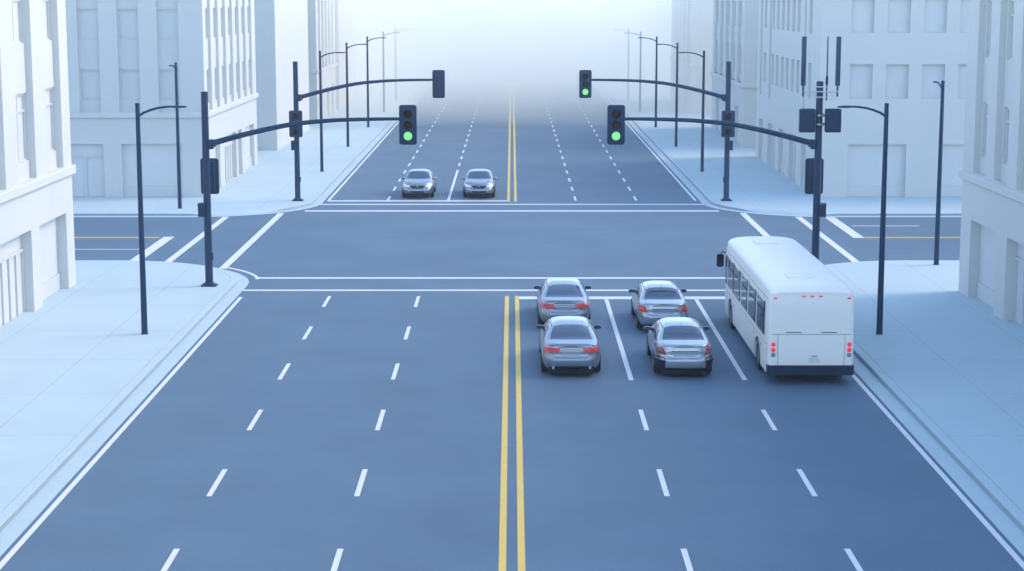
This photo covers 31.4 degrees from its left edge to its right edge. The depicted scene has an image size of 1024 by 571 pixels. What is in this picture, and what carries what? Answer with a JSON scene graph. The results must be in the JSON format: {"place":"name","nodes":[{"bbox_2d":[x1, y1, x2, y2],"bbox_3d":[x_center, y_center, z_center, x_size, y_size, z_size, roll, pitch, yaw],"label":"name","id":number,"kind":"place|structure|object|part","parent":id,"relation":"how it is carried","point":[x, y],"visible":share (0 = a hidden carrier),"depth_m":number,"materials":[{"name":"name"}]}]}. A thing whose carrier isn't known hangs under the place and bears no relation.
{"place":"outdoors","nodes":[
{"label":"outdoors","id":0,"kind":"place"},
{"bbox_2d":[0,0,75,326],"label":"white building","id":1,"kind":"structure","parent":0,"point":[37,244],"depth_m":66.55,"materials":[{"name":"grey paint"}]},
{"bbox_2d":[0,235,25,326],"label":"shop window","id":2,"kind":"structure","parent":1,"relation":"in","point":[12,283],"depth_m":64.83,"materials":[{"name":"grey"}]},
{"bbox_2d":[12,0,21,43],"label":"window","id":3,"kind":"structure","parent":1,"relation":"in","point":[16,4],"depth_m":65.49,"materials":[{"name":"grey"}]},
{"bbox_2d":[16,93,26,161],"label":"window","id":4,"kind":"structure","parent":1,"relation":"in","point":[20,100],"depth_m":66.16,"materials":[{"name":"grey"}]},
{"bbox_2d":[41,0,49,40],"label":"window","id":5,"kind":"structure","parent":1,"relation":"in","point":[45,3],"depth_m":69.56,"materials":[{"name":"grey"}]},
{"bbox_2d":[45,88,54,152],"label":"window","id":6,"kind":"structure","parent":1,"relation":"in","point":[48,92],"depth_m":70.15,"materials":[{"name":"grey"}]},
{"bbox_2d":[40,218,60,299],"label":"shop window","id":7,"kind":"structure","parent":1,"relation":"in","point":[48,231],"depth_m":70.09,"materials":[{"name":"grey"}]},
{"bbox_2d":[0,261,229,512],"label":"pavement","id":8,"kind":"structure","parent":0,"point":[79,355],"depth_m":59.52,"materials":[{"name":"concrete"}]},
{"bbox_2d":[135,103,186,334],"bbox_3d":[-11.738,-2.220,61.457,1.775,7.835,0.250,0,9,0],"label":"street lamp","id":9,"kind":"object","parent":8,"relation":"on","point":[143,296],"visible":1,"depth_m":61.39,"materials":[{"name":"black metal"}]},
{"bbox_2d":[197,91,416,286],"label":"traffic signal","id":10,"kind":"object","parent":8,"relation":"on","point":[209,166],"visible":1,"depth_m":71.35,"materials":[{"name":"black metal"}]},
{"bbox_2d":[65,0,258,196],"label":"white building","id":11,"kind":"structure","parent":0,"point":[122,55],"depth_m":103.51,"materials":[{"name":"grey concrete"}]},
{"bbox_2d":[71,144,104,196],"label":"door","id":12,"kind":"structure","parent":11,"relation":"in","point":[88,179],"depth_m":104.11,"materials":[{"name":"grey"}]},
{"bbox_2d":[78,9,98,38],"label":"window","id":13,"kind":"structure","parent":11,"relation":"in","point":[87,18],"depth_m":102.90,"materials":[{"name":"grey"}]},
{"bbox_2d":[80,70,100,99],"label":"window","id":14,"kind":"structure","parent":11,"relation":"in","point":[89,79],"depth_m":103.45,"materials":[{"name":"grey"}]},
{"bbox_2d":[117,9,138,38],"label":"window","id":15,"kind":"structure","parent":11,"relation":"in","point":[127,18],"depth_m":102.90,"materials":[{"name":"grey"}]},
{"bbox_2d":[119,70,140,99],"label":"window","id":16,"kind":"structure","parent":11,"relation":"in","point":[129,79],"depth_m":103.45,"materials":[{"name":"grey"}]},
{"bbox_2d":[122,144,182,196],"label":"shop window","id":17,"kind":"structure","parent":11,"relation":"in","point":[159,161],"depth_m":104.11,"materials":[{"name":"grey"}]},
{"bbox_2d":[157,9,177,38],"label":"window","id":18,"kind":"structure","parent":11,"relation":"in","point":[167,18],"depth_m":102.90,"materials":[{"name":"grey"}]},
{"bbox_2d":[159,70,179,99],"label":"window","id":19,"kind":"structure","parent":11,"relation":"in","point":[166,77],"depth_m":103.43,"materials":[{"name":"grey"}]},
{"bbox_2d":[211,147,215,157],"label":"shop window","id":20,"kind":"structure","parent":11,"relation":"in","point":[213,151],"depth_m":107.97,"materials":[{"name":"grey"}]},
{"bbox_2d":[224,133,233,181],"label":"door","id":21,"kind":"structure","parent":11,"relation":"in","point":[228,146],"depth_m":113.62,"materials":[{"name":"grey"}]},
{"bbox_2d":[245,125,251,168],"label":"shop window","id":22,"kind":"structure","parent":11,"relation":"in","point":[247,139],"depth_m":121.87,"materials":[{"name":"grey"}]},
{"bbox_2d":[73,84,422,212],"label":"pavement","id":23,"kind":"structure","parent":0,"point":[267,181],"depth_m":119.08,"materials":[{"name":"concrete"}]},
{"bbox_2d":[169,62,181,208],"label":"street lamp","id":24,"kind":"object","parent":23,"relation":"on","point":[178,148],"visible":1,"depth_m":97.93,"materials":[{"name":"black metal"}]},
{"bbox_2d":[319,51,345,171],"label":"street lamp","id":25,"kind":"object","parent":23,"relation":"on","point":[321,125],"visible":1,"depth_m":118.31,"materials":[{"name":"grey metal"}]},
{"bbox_2d":[346,43,367,146],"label":"street lamp","id":26,"kind":"object","parent":23,"relation":"on","point":[347,116],"visible":1,"depth_m":137.93,"materials":[{"name":"grey metal"}]},
{"bbox_2d":[289,61,444,200],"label":"traffic signal","id":27,"kind":"object","parent":23,"relation":"on","point":[438,91],"visible":0.91,"depth_m":101.12,"materials":[{"name":"black metal"}]},
{"bbox_2d":[366,36,384,126],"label":"street lamp","id":28,"kind":"object","parent":23,"relation":"on","point":[367,41],"visible":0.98,"depth_m":158.16,"materials":[{"name":"grey metal"}]},
{"bbox_2d":[382,32,397,111],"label":"street lamp","id":29,"kind":"object","parent":23,"relation":"on","point":[383,35],"visible":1,"depth_m":178.73,"materials":[{"name":"grey metal"}]},
{"bbox_2d":[395,28,409,100],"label":"street lamp","id":30,"kind":"object","parent":23,"relation":"on","point":[396,66],"visible":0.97,"depth_m":198.22,"materials":[{"name":"grey metal"}]},
{"bbox_2d":[254,0,309,149],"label":"white building","id":31,"kind":"structure","parent":0,"point":[281,36],"depth_m":136.51,"materials":[{"name":"paint"}]},
{"bbox_2d":[307,0,336,119],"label":"white building","id":32,"kind":"structure","parent":0,"point":[321,25],"depth_m":168.12,"materials":[{"name":"grey"}]},
{"bbox_2d":[326,92,327,115],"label":"shop window","id":33,"kind":"structure","parent":32,"relation":"in","point":[326,92],"depth_m":173.76,"materials":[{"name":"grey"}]},
{"bbox_2d":[335,0,355,108],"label":"white building","id":34,"kind":"structure","parent":0,"point":[344,22],"depth_m":189.48,"materials":[{"name":"paint"}]},
{"bbox_2d":[0,85,1023,570],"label":"road","id":35,"kind":"structure","parent":0,"point":[354,379],"depth_m":51.31,"materials":[{"name":"grey asphalt"}]},
{"bbox_2d":[0,260,248,556],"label":"kerb","id":36,"kind":"structure","parent":35,"relation":"on","point":[24,508],"depth_m":49.60,"materials":[{"name":"concrete"}]},
{"bbox_2d":[73,84,428,216],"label":"kerb","id":37,"kind":"structure","parent":35,"relation":"on","point":[324,192],"depth_m":105.62,"materials":[{"name":"concrete"}]},
{"bbox_2d":[401,169,436,196],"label":"car","id":38,"kind":"object","parent":35,"relation":"on","point":[419,182],"visible":1,"depth_m":105.00,"materials":[{"name":"silver metal"}]},
{"bbox_2d":[461,169,496,196],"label":"car","id":39,"kind":"object","parent":35,"relation":"on","point":[479,182],"visible":1,"depth_m":104.90,"materials":[{"name":"silver metal"}]},
{"bbox_2d":[534,277,590,324],"bbox_3d":[1.840,0.463,65.844,2.110,1.455,4.921,0,9,0],"label":"car","id":40,"kind":"object","parent":35,"relation":"on","point":[562,296],"visible":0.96,"depth_m":63.98,"materials":[{"name":"silver metal"}]},
{"bbox_3d":[1.840,0.177,64.406,1.292,0.305,0.930,0,9,0],"label":"rear window","id":41,"kind":"part","parent":40,"relation":"part of","materials":[{"name":"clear glass"}]},
{"bbox_2d":[536,316,600,372],"bbox_3d":[1.820,1.723,57.943,2.110,1.455,4.921,0,9,0],"label":"car","id":42,"kind":"object","parent":35,"relation":"on","point":[569,344],"visible":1,"depth_m":55.86,"materials":[{"name":"silver metal"}]},
{"bbox_3d":[1.820,1.437,56.505,1.292,0.305,0.930,0,9,0],"label":"rear window","id":43,"kind":"part","parent":42,"relation":"part of","materials":[{"name":"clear glass"}]},
{"bbox_2d":[628,280,687,328],"bbox_3d":[5.250,0.579,65.102,2.110,1.460,4.662,0,9,0],"label":"car","id":44,"kind":"object","parent":35,"relation":"on","point":[653,302],"visible":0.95,"depth_m":63.44,"materials":[{"name":"silver metal"}]},
{"bbox_3d":[5.250,0.276,63.738,1.292,0.312,0.800,0,9,0],"label":"rear window","id":45,"kind":"part","parent":44,"relation":"part of","materials":[{"name":"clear glass"}]},
{"bbox_2d":[644,317,712,373],"bbox_3d":[5.270,1.763,57.672,2.110,1.460,4.709,0,9,0],"label":"car","id":46,"kind":"object","parent":35,"relation":"on","point":[678,345],"visible":1,"depth_m":55.74,"materials":[{"name":"silver metal"}]},
{"bbox_3d":[5.270,1.457,56.331,1.292,0.312,0.800,0,9,0],"label":"rear window","id":47,"kind":"part","parent":46,"relation":"part of","materials":[{"name":"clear glass"}]},
{"bbox_2d":[595,84,960,216],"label":"kerb","id":48,"kind":"structure","parent":35,"relation":"on","point":[699,192],"depth_m":105.36,"materials":[{"name":"concrete"}]},
{"bbox_2d":[717,236,853,376],"bbox_3d":[8.940,0.526,60.252,3.090,3.092,11.865,0,9,0],"label":"bus","id":49,"kind":"object","parent":35,"relation":"on","point":[789,306],"visible":1,"depth_m":54.59,"materials":[{"name":"white paint"}]},
{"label":"side window","id":50,"kind":"part","parent":49,"relation":"part of","materials":[{"name":"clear glass"}]},
{"bbox_3d":[7.637,-0.371,63.626,0.030,1.041,1.650,0,9,0],"label":"side window","id":51,"kind":"part","parent":49,"relation":"part of","materials":[{"name":"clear glass"}]},
{"bbox_3d":[7.637,-0.083,61.818,0.029,1.041,1.570,0,9,0],"label":"side window","id":52,"kind":"part","parent":49,"relation":"part of","materials":[{"name":"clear glass"}]},
{"bbox_3d":[7.637,0.214,59.957,0.029,1.041,1.500,0,9,0],"label":"side window","id":53,"kind":"part","parent":49,"relation":"part of","materials":[{"name":"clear glass"}]},
{"bbox_3d":[7.637,0.525,58.007,0.029,1.041,1.730,0,9,0],"label":"side window","id":54,"kind":"part","parent":49,"relation":"part of","materials":[{"name":"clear glass"}]},
{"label":"side window","id":55,"kind":"part","parent":49,"relation":"part of","materials":[{"name":"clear glass"}]},
{"bbox_2d":[825,260,1023,556],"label":"kerb","id":56,"kind":"structure","parent":35,"relation":"on","point":[999,508],"depth_m":46.41,"materials":[{"name":"concrete"}]},
{"bbox_2d":[355,1,671,84],"bbox_3d":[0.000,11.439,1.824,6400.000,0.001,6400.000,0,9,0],"label":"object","id":57,"kind":"structure","parent":0,"point":[511,42],"depth_m":456.37,"materials":[{"name":"white"}]},
{"bbox_2d":[355,0,671,0],"label":"sky","id":58,"kind":"structure","parent":0,"point":[355,0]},
{"bbox_2d":[670,0,712,112],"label":"white building","id":59,"kind":"structure","parent":0,"point":[692,26],"depth_m":177.96,"materials":[{"name":"grey"}]},
{"bbox_2d":[686,82,688,109],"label":"shop window","id":60,"kind":"structure","parent":59,"relation":"in","point":[688,82],"depth_m":182.90,"materials":[{"name":"grey"}]},
{"bbox_2d":[700,84,711,107],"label":"window","id":61,"kind":"structure","parent":59,"relation":"in","point":[708,99],"depth_m":178.05,"materials":[{"name":"grey"}]},
{"bbox_2d":[700,32,712,56],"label":"window","id":62,"kind":"structure","parent":59,"relation":"in","point":[706,37],"depth_m":177.23,"materials":[{"name":"grey"}]},
{"bbox_2d":[701,0,712,17],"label":"window","id":63,"kind":"structure","parent":59,"relation":"in","point":[706,5],"depth_m":176.71,"materials":[{"name":"grey"}]},
{"bbox_2d":[710,0,758,146],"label":"white building","id":64,"kind":"structure","parent":0,"point":[735,32],"depth_m":141.04,"materials":[{"name":"grey"}]},
{"bbox_2d":[718,98,719,130],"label":"shop window","id":65,"kind":"structure","parent":64,"relation":"in","point":[719,98],"depth_m":155.34,"materials":[{"name":"grey"}]},
{"bbox_2d":[736,107,739,143],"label":"shop window","id":66,"kind":"structure","parent":64,"relation":"in","point":[738,135],"depth_m":141.71,"materials":[{"name":"grey"}]},
{"bbox_2d":[601,84,961,212],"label":"pavement","id":67,"kind":"structure","parent":0,"point":[755,182],"depth_m":119.08,"materials":[{"name":"concrete"}]},
{"bbox_2d":[614,28,628,100],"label":"street lamp","id":68,"kind":"object","parent":67,"relation":"on","point":[627,66],"visible":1,"depth_m":198.22,"materials":[{"name":"grey metal"}]},
{"bbox_2d":[626,32,641,111],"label":"street lamp","id":69,"kind":"object","parent":67,"relation":"on","point":[640,35],"visible":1,"depth_m":178.73,"materials":[{"name":"grey metal"}]},
{"bbox_2d":[639,36,657,126],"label":"street lamp","id":70,"kind":"object","parent":67,"relation":"on","point":[656,41],"visible":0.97,"depth_m":158.16,"materials":[{"name":"grey metal"}]},
{"bbox_2d":[579,61,734,200],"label":"traffic signal","id":71,"kind":"object","parent":67,"relation":"on","point":[585,91],"visible":0.96,"depth_m":101.13,"materials":[{"name":"black metal"}]},
{"bbox_2d":[656,43,677,146],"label":"street lamp","id":72,"kind":"object","parent":67,"relation":"on","point":[676,116],"visible":1,"depth_m":137.93,"materials":[{"name":"grey metal"}]},
{"bbox_2d":[678,51,704,171],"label":"street lamp","id":73,"kind":"object","parent":67,"relation":"on","point":[702,125],"visible":1,"depth_m":118.31,"materials":[{"name":"grey metal"}]},
{"bbox_2d":[755,0,969,196],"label":"white building","id":74,"kind":"structure","parent":0,"point":[899,56],"depth_m":103.50,"materials":[{"name":"grey concrete"}]},
{"bbox_2d":[761,133,762,158],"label":"shop window","id":75,"kind":"structure","parent":74,"relation":"in","point":[762,133],"depth_m":128.66,"materials":[{"name":"grey"}]},
{"bbox_2d":[770,125,774,165],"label":"door","id":76,"kind":"structure","parent":74,"relation":"in","point":[772,138],"depth_m":123.38,"materials":[{"name":"grey"}]},
{"bbox_2d":[781,130,784,172],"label":"shop window","id":77,"kind":"structure","parent":74,"relation":"in","point":[783,147],"depth_m":118.68,"materials":[{"name":"grey"}]},
{"bbox_2d":[791,141,795,178],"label":"door","id":78,"kind":"structure","parent":74,"relation":"in","point":[793,159],"depth_m":114.48,"materials":[{"name":"grey"}]},
{"bbox_2d":[803,145,806,185],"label":"shop window","id":79,"kind":"structure","parent":74,"relation":"in","point":[805,145],"depth_m":109.80,"materials":[{"name":"grey"}]},
{"bbox_2d":[849,64,871,97],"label":"window","id":80,"kind":"structure","parent":74,"relation":"in","point":[860,74],"depth_m":103.33,"materials":[{"name":"grey"}]},
{"bbox_2d":[851,0,873,32],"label":"window","id":81,"kind":"structure","parent":74,"relation":"in","point":[862,20],"depth_m":102.75,"materials":[{"name":"grey"}]},
{"bbox_2d":[847,144,905,196],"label":"shop window","id":82,"kind":"structure","parent":74,"relation":"in","point":[864,170],"depth_m":104.11,"materials":[{"name":"grey"}]},
{"bbox_2d":[885,64,907,97],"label":"window","id":83,"kind":"structure","parent":74,"relation":"in","point":[896,74],"depth_m":103.33,"materials":[{"name":"grey"}]},
{"bbox_2d":[887,0,910,32],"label":"window","id":84,"kind":"structure","parent":74,"relation":"in","point":[898,10],"depth_m":102.75,"materials":[{"name":"grey"}]},
{"bbox_2d":[921,64,943,97],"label":"window","id":85,"kind":"structure","parent":74,"relation":"in","point":[930,72],"depth_m":103.33,"materials":[{"name":"grey"}]},
{"bbox_2d":[924,0,946,32],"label":"window","id":86,"kind":"structure","parent":74,"relation":"in","point":[934,10],"depth_m":102.75,"materials":[{"name":"grey"}]},
{"bbox_2d":[941,144,963,196],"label":"shop window","id":87,"kind":"structure","parent":74,"relation":"in","point":[952,154],"depth_m":104.11,"materials":[{"name":"grey"}]},
{"bbox_2d":[957,64,966,97],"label":"window","id":88,"kind":"structure","parent":74,"relation":"in","point":[962,69],"depth_m":103.33,"materials":[{"name":"grey"}]},
{"bbox_2d":[960,0,969,32],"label":"window","id":89,"kind":"structure","parent":74,"relation":"in","point":[964,17],"depth_m":102.76,"materials":[{"name":"grey"}]},
{"bbox_2d":[826,261,1023,512],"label":"pavement","id":90,"kind":"structure","parent":0,"point":[944,354],"depth_m":58.53,"materials":[{"name":"concrete"}]},
{"bbox_2d":[607,36,841,259],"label":"traffic signal","id":91,"kind":"object","parent":90,"relation":"on","point":[809,122],"visible":1,"depth_m":71.25,"materials":[{"name":"black metal"}]},
{"bbox_2d":[837,103,888,334],"bbox_3d":[11.738,-2.220,61.457,1.775,7.835,0.250,0,9,0],"label":"street lamp","id":92,"kind":"object","parent":90,"relation":"on","point":[880,296],"visible":1,"depth_m":61.39,"materials":[{"name":"black metal"}]},
{"bbox_2d":[933,81,944,264],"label":"street lamp","id":93,"kind":"object","parent":90,"relation":"on","point":[938,209],"visible":1,"depth_m":77.37,"materials":[{"name":"black metal"}]},
{"bbox_2d":[958,0,1023,326],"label":"white building","id":94,"kind":"structure","parent":0,"point":[991,259],"depth_m":65.78,"materials":[{"name":"grey paint"}]},
{"bbox_2d":[984,102,987,156],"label":"window","id":95,"kind":"structure","parent":94,"relation":"in","point":[986,109],"depth_m":68.29,"materials":[{"name":"grey"}]},
{"bbox_2d":[976,225,995,307],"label":"shop window","id":96,"kind":"structure","parent":94,"relation":"in","point":[985,285],"depth_m":68.24,"materials":[{"name":"grey"}]},
{"bbox_2d":[988,0,991,56],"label":"window","id":97,"kind":"structure","parent":94,"relation":"in","point":[990,10],"depth_m":67.71,"materials":[{"name":"grey"}]},
{"bbox_2d":[1005,107,1009,163],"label":"window","id":98,"kind":"structure","parent":94,"relation":"in","point":[1008,109],"depth_m":65.37,"materials":[{"name":"grey"}]},
{"bbox_2d":[1009,0,1013,59],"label":"window","id":99,"kind":"structure","parent":94,"relation":"in","point":[1012,1],"depth_m":64.80,"materials":[{"name":"grey"}]},
{"bbox_2d":[1012,243,1023,326],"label":"door","id":100,"kind":"structure","parent":94,"relation":"in","point":[1018,296],"depth_m":63.94,"materials":[{"name":"grey"}]}
]}

